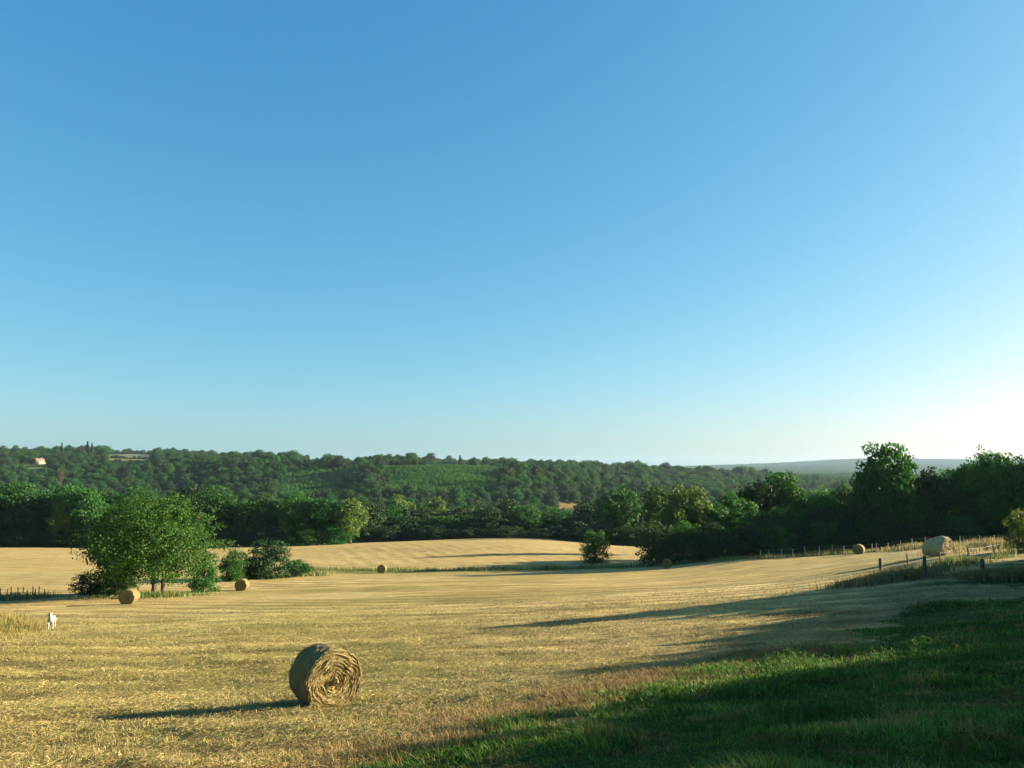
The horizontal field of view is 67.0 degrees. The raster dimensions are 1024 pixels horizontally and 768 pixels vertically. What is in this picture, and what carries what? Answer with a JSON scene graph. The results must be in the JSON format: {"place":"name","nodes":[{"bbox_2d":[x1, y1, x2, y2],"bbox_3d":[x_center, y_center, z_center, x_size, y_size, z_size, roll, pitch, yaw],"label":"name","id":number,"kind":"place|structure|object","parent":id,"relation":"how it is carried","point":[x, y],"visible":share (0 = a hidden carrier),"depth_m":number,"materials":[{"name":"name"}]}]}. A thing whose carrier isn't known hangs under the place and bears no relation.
{"place":"outdoors","nodes":[
{"label":"outdoors","id":0,"kind":"place"},
{"bbox_2d":[0,454,1023,767],"bbox_3d":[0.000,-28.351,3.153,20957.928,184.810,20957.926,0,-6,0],"label":"ground","id":1,"kind":"structure","parent":0,"point":[52,570],"depth_m":37.46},
{"bbox_2d":[0,481,41,541],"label":"broadleaf tree","id":2,"kind":"object","parent":1,"relation":"on","point":[15,495],"visible":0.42,"depth_m":231.32,"materials":[{"name":"green plant"}]},
{"bbox_2d":[1,529,42,546],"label":"shrub","id":3,"kind":"object","parent":1,"relation":"on","point":[19,540],"visible":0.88,"depth_m":217.89,"materials":[{"name":"green plant"}]},
{"bbox_2d":[0,493,58,546],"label":"broadleaf tree","id":4,"kind":"object","parent":1,"relation":"on","point":[34,514],"visible":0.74,"depth_m":222.33,"materials":[{"name":"green plant"}]},
{"bbox_2d":[26,525,64,546],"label":"shrub","id":5,"kind":"object","parent":1,"relation":"on","point":[45,532],"visible":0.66,"depth_m":219.31,"materials":[{"name":"green plant"}]},
{"bbox_2d":[36,483,84,530],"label":"broadleaf tree","id":6,"kind":"object","parent":1,"relation":"on","point":[61,497],"visible":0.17,"depth_m":226.78,"materials":[{"name":"green plant"}]},
{"bbox_2d":[38,530,83,547],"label":"shrub","id":7,"kind":"object","parent":1,"relation":"on","point":[58,539],"visible":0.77,"depth_m":216.65,"materials":[{"name":"green plant"}]},
{"bbox_2d":[44,501,78,546],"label":"broadleaf tree","id":8,"kind":"object","parent":1,"relation":"on","point":[58,522],"visible":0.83,"depth_m":219.73,"materials":[{"name":"green plant"}]},
{"bbox_2d":[62,525,97,547],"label":"shrub","id":9,"kind":"object","parent":1,"relation":"on","point":[81,533],"visible":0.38,"depth_m":218.24,"materials":[{"name":"green plant"}]},
{"bbox_2d":[55,483,112,533],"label":"broadleaf tree","id":10,"kind":"object","parent":1,"relation":"on","point":[89,501],"visible":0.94,"depth_m":221.91,"materials":[{"name":"green plant"}]},
{"bbox_2d":[66,569,107,594],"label":"shrub","id":11,"kind":"object","parent":1,"relation":"on","point":[90,587],"visible":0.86,"depth_m":82.45,"materials":[{"name":"green plant"}]},
{"bbox_2d":[84,488,125,527],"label":"broadleaf tree","id":12,"kind":"object","parent":1,"relation":"on","point":[108,498],"visible":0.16,"depth_m":234.72,"materials":[{"name":"green plant"}]},
{"bbox_2d":[82,512,140,590],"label":"broadleaf tree","id":13,"kind":"object","parent":1,"relation":"on","point":[104,569],"visible":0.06,"depth_m":84.36,"materials":[{"name":"green plant"}]},
{"bbox_2d":[94,569,140,594],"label":"shrub","id":14,"kind":"object","parent":1,"relation":"on","point":[120,586],"visible":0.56,"depth_m":81.29,"materials":[{"name":"green plant"}]},
{"bbox_2d":[118,588,139,603],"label":"straw bale","id":15,"kind":"object","parent":1,"relation":"on","point":[129,596],"visible":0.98,"depth_m":67.47},
{"bbox_2d":[106,486,157,522],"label":"broadleaf tree","id":16,"kind":"object","parent":1,"relation":"on","point":[133,489],"visible":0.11,"depth_m":234.91,"materials":[{"name":"green plant"}]},
{"bbox_2d":[67,491,238,592],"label":"oak tree","id":17,"kind":"object","parent":1,"relation":"on","point":[162,548],"visible":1,"depth_m":78.11,"materials":[{"name":"green plant"}]},
{"bbox_2d":[167,483,207,528],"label":"broadleaf tree","id":18,"kind":"object","parent":1,"relation":"on","point":[186,493],"visible":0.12,"depth_m":235.83,"materials":[{"name":"green plant"}]},
{"bbox_2d":[185,550,221,592],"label":"shrub","id":19,"kind":"object","parent":1,"relation":"on","point":[202,581],"visible":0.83,"depth_m":85.77,"materials":[{"name":"green plant"}]},
{"bbox_2d":[184,485,246,534],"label":"broadleaf tree","id":20,"kind":"object","parent":1,"relation":"on","point":[210,501],"visible":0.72,"depth_m":227.00,"materials":[{"name":"green plant"}]},
{"bbox_2d":[209,524,248,546],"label":"shrub","id":21,"kind":"object","parent":1,"relation":"on","point":[228,534],"visible":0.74,"depth_m":218.56,"materials":[{"name":"green plant"}]},
{"bbox_2d":[216,548,251,581],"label":"shrub","id":22,"kind":"object","parent":1,"relation":"on","point":[233,565],"visible":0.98,"depth_m":105.11,"materials":[{"name":"green plant"}]},
{"bbox_2d":[216,496,257,536],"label":"broadleaf tree","id":23,"kind":"object","parent":1,"relation":"on","point":[240,504],"visible":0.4,"depth_m":229.88,"materials":[{"name":"green plant"}]},
{"bbox_2d":[240,492,286,536],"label":"broadleaf tree","id":24,"kind":"object","parent":1,"relation":"on","point":[265,517],"visible":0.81,"depth_m":224.99,"materials":[{"name":"green plant"}]},
{"bbox_2d":[248,525,288,546],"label":"shrub","id":25,"kind":"object","parent":1,"relation":"on","point":[261,535],"visible":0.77,"depth_m":216.81,"materials":[{"name":"green plant"}]},
{"bbox_2d":[238,538,301,579],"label":"shrub","id":26,"kind":"object","parent":1,"relation":"on","point":[265,562],"visible":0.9,"depth_m":110.25,"materials":[{"name":"green plant"}]},
{"bbox_2d":[273,559,314,576],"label":"shrub","id":27,"kind":"object","parent":1,"relation":"on","point":[304,568],"visible":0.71,"depth_m":114.50,"materials":[{"name":"green plant"}]},
{"bbox_2d":[271,490,319,535],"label":"broadleaf tree","id":28,"kind":"object","parent":1,"relation":"on","point":[293,518],"visible":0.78,"depth_m":223.73,"materials":[{"name":"green plant"}]},
{"bbox_2d":[284,529,326,545],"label":"shrub","id":29,"kind":"object","parent":1,"relation":"on","point":[307,538],"visible":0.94,"depth_m":214.76,"materials":[{"name":"green plant"}]},
{"bbox_2d":[303,494,343,543],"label":"broadleaf tree","id":30,"kind":"object","parent":1,"relation":"on","point":[324,517],"visible":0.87,"depth_m":222.43,"materials":[{"name":"green plant"}]},
{"bbox_2d":[287,642,362,706],"bbox_3d":[-4.324,6.758,17.899,1.443,1.376,1.206,5,-8,-39],"label":"straw bale","id":31,"kind":"object","parent":1,"relation":"on","point":[324,674],"visible":0.94,"depth_m":17.55},
{"bbox_2d":[312,525,355,544],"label":"shrub","id":32,"kind":"object","parent":1,"relation":"on","point":[336,533],"visible":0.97,"depth_m":217.02,"materials":[{"name":"green plant"}]},
{"bbox_2d":[330,497,370,543],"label":"broadleaf tree","id":33,"kind":"object","parent":1,"relation":"on","point":[353,514],"visible":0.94,"depth_m":222.57,"materials":[{"name":"green plant"}]},
{"bbox_2d":[344,524,372,542],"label":"shrub","id":34,"kind":"object","parent":1,"relation":"on","point":[362,536],"visible":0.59,"depth_m":250.47,"materials":[{"name":"green plant"}]},
{"bbox_2d":[352,501,386,538],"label":"broadleaf tree","id":35,"kind":"object","parent":1,"relation":"on","point":[374,519],"visible":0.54,"depth_m":257.52,"materials":[{"name":"green plant"}]},
{"bbox_2d":[369,525,406,541],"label":"shrub","id":36,"kind":"object","parent":1,"relation":"on","point":[383,534],"visible":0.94,"depth_m":251.68,"materials":[{"name":"green plant"}]},
{"bbox_2d":[279,464,501,501],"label":"plantation","id":37,"kind":"object","parent":1,"relation":"on","point":[456,477],"visible":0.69,"depth_m":890.92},
{"bbox_2d":[384,515,428,537],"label":"broadleaf tree","id":38,"kind":"object","parent":1,"relation":"on","point":[409,524],"visible":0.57,"depth_m":260.52,"materials":[{"name":"green plant"}]},
{"bbox_2d":[407,507,432,526],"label":"broadleaf tree","id":39,"kind":"object","parent":1,"relation":"on","point":[421,515],"visible":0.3,"depth_m":273.93,"materials":[{"name":"green plant"}]},
{"bbox_2d":[419,496,448,525],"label":"broadleaf tree","id":40,"kind":"object","parent":1,"relation":"on","point":[438,508],"visible":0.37,"depth_m":282.22,"materials":[{"name":"green plant"}]},
{"bbox_2d":[417,524,455,540],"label":"shrub","id":41,"kind":"object","parent":1,"relation":"on","point":[435,532],"visible":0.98,"depth_m":250.45,"materials":[{"name":"green plant"}]},
{"bbox_2d":[424,515,467,530],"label":"broadleaf tree","id":42,"kind":"object","parent":1,"relation":"on","point":[448,522],"visible":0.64,"depth_m":263.26,"materials":[{"name":"green plant"}]},
{"bbox_2d":[442,506,473,537],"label":"broadleaf tree","id":43,"kind":"object","parent":1,"relation":"on","point":[456,513],"visible":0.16,"depth_m":277.30,"materials":[{"name":"green plant"}]},
{"bbox_2d":[447,526,483,538],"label":"shrub","id":44,"kind":"object","parent":1,"relation":"on","point":[459,533],"visible":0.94,"depth_m":251.27,"materials":[{"name":"green plant"}]},
{"bbox_2d":[0,444,953,548],"bbox_3d":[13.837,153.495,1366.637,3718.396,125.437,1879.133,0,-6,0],"label":"woods","id":45,"kind":"object","parent":1,"relation":"on","point":[531,482],"visible":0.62,"depth_m":972.31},
{"bbox_2d":[467,505,508,537],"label":"broadleaf tree","id":46,"kind":"object","parent":1,"relation":"on","point":[489,517],"visible":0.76,"depth_m":258.74,"materials":[{"name":"green plant"}]},
{"bbox_2d":[495,497,522,515],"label":"broadleaf tree","id":47,"kind":"object","parent":1,"relation":"on","point":[507,507],"visible":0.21,"depth_m":284.18,"materials":[{"name":"green plant"}]},
{"bbox_2d":[491,525,528,537],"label":"shrub","id":48,"kind":"object","parent":1,"relation":"on","point":[509,533],"visible":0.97,"depth_m":250.69,"materials":[{"name":"green plant"}]},
{"bbox_2d":[0,560,1023,767],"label":"loose straw","id":49,"kind":"object","parent":1,"relation":"on","point":[330,736],"visible":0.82,"depth_m":18.70,"materials":[{"name":"plant"}]},
{"bbox_2d":[0,553,1023,767],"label":"stubble","id":50,"kind":"object","parent":1,"relation":"on","point":[95,748],"visible":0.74,"depth_m":19.55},
{"bbox_2d":[0,536,1023,639],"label":"rank grass","id":51,"kind":"structure","parent":1,"relation":"on","point":[911,572],"depth_m":56.02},
{"bbox_2d":[165,641,885,767],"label":"dead grass","id":52,"kind":"structure","parent":1,"relation":"on","point":[649,677],"depth_m":15.32,"materials":[{"name":"plant"}]},
{"bbox_2d":[505,504,545,531],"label":"broadleaf tree","id":53,"kind":"object","parent":1,"relation":"on","point":[525,518],"visible":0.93,"depth_m":262.62,"materials":[{"name":"green plant"}]},
{"bbox_2d":[520,528,557,538],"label":"shrub","id":54,"kind":"object","parent":1,"relation":"on","point":[543,534],"visible":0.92,"depth_m":250.97,"materials":[{"name":"green plant"}]},
{"bbox_2d":[536,511,575,534],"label":"broadleaf tree","id":55,"kind":"object","parent":1,"relation":"on","point":[555,519],"visible":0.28,"depth_m":268.52,"materials":[{"name":"green plant"}]},
{"bbox_2d":[560,513,594,540],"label":"broadleaf tree","id":56,"kind":"object","parent":1,"relation":"on","point":[579,522],"visible":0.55,"depth_m":258.64,"materials":[{"name":"green plant"}]},
{"bbox_2d":[569,499,594,517],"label":"broadleaf tree","id":57,"kind":"object","parent":1,"relation":"on","point":[581,508],"visible":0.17,"depth_m":283.99,"materials":[{"name":"green plant"}]},
{"bbox_2d":[578,529,613,563],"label":"bush","id":58,"kind":"object","parent":1,"relation":"on","point":[591,548],"visible":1,"depth_m":143.70,"materials":[{"name":"green plant"}]},
{"bbox_2d":[577,521,616,542],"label":"shrub","id":59,"kind":"object","parent":1,"relation":"on","point":[588,527],"visible":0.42,"depth_m":238.08,"materials":[{"name":"green plant"}]},
{"bbox_2d":[598,522,631,545],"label":"shrub","id":60,"kind":"object","parent":1,"relation":"on","point":[617,540],"visible":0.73,"depth_m":237.10,"materials":[{"name":"green plant"}]},
{"bbox_2d":[593,484,642,533],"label":"broadleaf tree","id":61,"kind":"object","parent":1,"relation":"on","point":[608,511],"visible":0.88,"depth_m":241.13,"materials":[{"name":"green plant"}]},
{"bbox_2d":[613,522,643,546],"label":"shrub","id":62,"kind":"object","parent":1,"relation":"on","point":[628,539],"visible":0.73,"depth_m":237.07,"materials":[{"name":"green plant"}]},
{"bbox_2d":[638,485,667,541],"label":"broadleaf tree","id":63,"kind":"object","parent":1,"relation":"on","point":[652,506],"visible":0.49,"depth_m":177.54,"materials":[{"name":"green plant"}]},
{"bbox_2d":[630,518,679,565],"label":"shrub","id":64,"kind":"object","parent":1,"relation":"on","point":[653,553],"visible":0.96,"depth_m":128.86,"materials":[{"name":"green plant"}]},
{"bbox_2d":[319,596,1023,767],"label":"grass","id":65,"kind":"structure","parent":1,"relation":"on","point":[835,717],"depth_m":10.31,"materials":[{"name":"plant"}]},
{"bbox_2d":[657,524,687,562],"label":"shrub","id":66,"kind":"object","parent":1,"relation":"on","point":[676,558],"visible":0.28,"depth_m":131.16,"materials":[{"name":"green plant"}]},
{"bbox_2d":[658,484,694,533],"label":"broadleaf tree","id":67,"kind":"object","parent":1,"relation":"on","point":[674,511],"visible":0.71,"depth_m":137.46,"materials":[{"name":"green plant"}]},
{"bbox_2d":[665,519,703,562],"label":"shrub","id":68,"kind":"object","parent":1,"relation":"on","point":[688,550],"visible":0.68,"depth_m":130.64,"materials":[{"name":"green plant"}]},
{"bbox_2d":[686,484,717,531],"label":"broadleaf tree","id":69,"kind":"object","parent":1,"relation":"on","point":[700,512],"visible":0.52,"depth_m":138.10,"materials":[{"name":"green plant"}]},
{"bbox_2d":[681,525,727,561],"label":"shrub","id":70,"kind":"object","parent":1,"relation":"on","point":[698,546],"visible":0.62,"depth_m":129.11,"materials":[{"name":"green plant"}]},
{"bbox_2d":[694,500,736,535],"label":"broadleaf tree","id":71,"kind":"object","parent":1,"relation":"on","point":[723,513],"visible":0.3,"depth_m":138.28,"materials":[{"name":"green plant"}]},
{"bbox_2d":[696,520,737,560],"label":"shrub","id":72,"kind":"object","parent":1,"relation":"on","point":[723,544],"visible":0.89,"depth_m":128.56,"materials":[{"name":"green plant"}]},
{"bbox_2d":[717,490,762,526],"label":"broadleaf tree","id":73,"kind":"object","parent":1,"relation":"on","point":[735,504],"visible":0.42,"depth_m":140.50,"materials":[{"name":"green plant"}]},
{"bbox_2d":[720,517,763,541],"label":"broadleaf tree","id":74,"kind":"object","parent":1,"relation":"on","point":[738,522],"visible":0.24,"depth_m":135.27,"materials":[{"name":"green plant"}]},
{"bbox_2d":[729,522,766,556],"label":"shrub","id":75,"kind":"object","parent":1,"relation":"on","point":[748,532],"visible":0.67,"depth_m":130.28,"materials":[{"name":"green plant"}]},
{"bbox_2d":[736,478,784,527],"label":"broadleaf tree","id":76,"kind":"object","parent":1,"relation":"on","point":[758,499],"visible":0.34,"depth_m":146.54,"materials":[{"name":"green plant"}]},
{"bbox_2d":[740,527,785,555],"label":"shrub","id":77,"kind":"object","parent":1,"relation":"on","point":[763,550],"visible":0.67,"depth_m":129.25,"materials":[{"name":"green plant"}]},
{"bbox_2d":[750,523,802,554],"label":"shrub","id":78,"kind":"object","parent":1,"relation":"on","point":[781,533],"visible":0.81,"depth_m":128.67,"materials":[{"name":"green plant"}]},
{"bbox_2d":[752,470,808,522],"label":"broadleaf tree","id":79,"kind":"object","parent":1,"relation":"on","point":[784,488],"visible":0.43,"depth_m":148.63,"materials":[{"name":"green plant"}]},
{"bbox_2d":[546,630,1023,721],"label":"weeds","id":80,"kind":"object","parent":1,"relation":"on","point":[652,696],"visible":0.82,"depth_m":15.60,"materials":[{"name":"green plant"}]},
{"bbox_2d":[776,518,814,552],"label":"shrub","id":81,"kind":"object","parent":1,"relation":"on","point":[795,526],"visible":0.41,"depth_m":131.46,"materials":[{"name":"green plant"}]},
{"bbox_2d":[785,489,820,535],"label":"broadleaf tree","id":82,"kind":"object","parent":1,"relation":"on","point":[803,501],"visible":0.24,"depth_m":146.90,"materials":[{"name":"green plant"}]},
{"bbox_2d":[788,524,826,552],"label":"shrub","id":83,"kind":"object","parent":1,"relation":"on","point":[801,533],"visible":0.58,"depth_m":130.34,"materials":[{"name":"green plant"}]},
{"bbox_2d":[802,485,846,521],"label":"broadleaf tree","id":84,"kind":"object","parent":1,"relation":"on","point":[826,496],"visible":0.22,"depth_m":143.88,"materials":[{"name":"green plant"}]},
{"bbox_2d":[803,520,847,551],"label":"shrub","id":85,"kind":"object","parent":1,"relation":"on","point":[818,529],"visible":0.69,"depth_m":129.50,"materials":[{"name":"green plant"}]},
{"bbox_2d":[815,526,865,551],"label":"shrub","id":86,"kind":"object","parent":1,"relation":"on","point":[845,541],"visible":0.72,"depth_m":128.30,"materials":[{"name":"green plant"}]},
{"bbox_2d":[829,481,859,523],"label":"broadleaf tree","id":87,"kind":"object","parent":1,"relation":"on","point":[841,494],"visible":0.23,"depth_m":140.11,"materials":[{"name":"green plant"}]},
{"bbox_2d":[672,458,1022,478],"bbox_3d":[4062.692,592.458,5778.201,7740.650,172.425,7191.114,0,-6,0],"label":"distant woods","id":88,"kind":"object","parent":1,"relation":"on","point":[835,468],"visible":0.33,"depth_m":6521.29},
{"bbox_2d":[844,467,887,524],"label":"broadleaf tree","id":89,"kind":"object","parent":1,"relation":"on","point":[855,498],"visible":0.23,"depth_m":135.13,"materials":[{"name":"green plant"}]},
{"bbox_2d":[849,520,886,549],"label":"shrub","id":90,"kind":"object","parent":1,"relation":"on","point":[869,540],"visible":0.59,"depth_m":130.42,"materials":[{"name":"green plant"}]},
{"bbox_2d":[859,516,907,548],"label":"shrub","id":91,"kind":"object","parent":1,"relation":"on","point":[881,536],"visible":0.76,"depth_m":129.43,"materials":[{"name":"green plant"}]},
{"bbox_2d":[848,441,928,527],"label":"broadleaf tree","id":92,"kind":"object","parent":1,"relation":"on","point":[900,475],"visible":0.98,"depth_m":130.94,"materials":[{"name":"green plant"}]},
{"bbox_2d":[876,521,923,545],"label":"shrub","id":93,"kind":"object","parent":1,"relation":"on","point":[905,531],"visible":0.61,"depth_m":128.84,"materials":[{"name":"green plant"}]},
{"bbox_2d":[910,514,954,542],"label":"shrub","id":94,"kind":"object","parent":1,"relation":"on","point":[928,520],"visible":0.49,"depth_m":130.51,"materials":[{"name":"green plant"}]},
{"bbox_2d":[914,466,955,520],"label":"broadleaf tree","id":95,"kind":"object","parent":1,"relation":"on","point":[934,481],"visible":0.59,"depth_m":135.46,"materials":[{"name":"green plant"}]},
{"bbox_2d":[922,536,955,555],"bbox_3d":[35.605,13.544,64.556,1.882,1.736,2.136,4,-7,-30],"label":"straw bale","id":96,"kind":"object","parent":1,"relation":"on","point":[942,545],"visible":0.89,"depth_m":64.00},
{"bbox_2d":[922,519,968,540],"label":"shrub","id":97,"kind":"object","parent":1,"relation":"on","point":[949,532],"visible":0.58,"depth_m":129.38,"materials":[{"name":"green plant"}]},
{"bbox_2d":[932,467,966,520],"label":"broadleaf tree","id":98,"kind":"object","parent":1,"relation":"on","point":[948,473],"visible":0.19,"depth_m":139.64,"materials":[{"name":"green plant"}]},
{"bbox_2d":[936,515,985,541],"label":"shrub","id":99,"kind":"object","parent":1,"relation":"on","point":[972,533],"visible":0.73,"depth_m":128.87,"materials":[{"name":"green plant"}]},
{"bbox_2d":[943,456,981,522],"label":"broadleaf tree","id":100,"kind":"object","parent":1,"relation":"on","point":[956,488],"visible":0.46,"depth_m":136.98,"materials":[{"name":"green plant"}]},
{"bbox_2d":[971,517,1008,540],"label":"shrub","id":101,"kind":"object","parent":1,"relation":"on","point":[990,528],"visible":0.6,"depth_m":130.43,"materials":[{"name":"green plant"}]},
{"bbox_2d":[963,444,1019,526],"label":"broadleaf tree","id":102,"kind":"object","parent":1,"relation":"on","point":[988,465],"visible":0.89,"depth_m":131.60,"materials":[{"name":"green plant"}]},
{"bbox_2d":[978,452,1023,522],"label":"broadleaf tree","id":103,"kind":"object","parent":1,"relation":"on","point":[1010,472],"visible":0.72,"depth_m":130.10,"materials":[{"name":"green plant"}]},
{"bbox_2d":[1002,508,1023,551],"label":"shrub","id":104,"kind":"object","parent":1,"relation":"on","point":[1018,526],"visible":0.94,"depth_m":61.02,"materials":[{"name":"green plant"}]},
{"bbox_2d":[0,0,1023,465],"label":"sky","id":105,"kind":"structure","parent":0,"point":[652,232],"materials":[{"name":"blue"}]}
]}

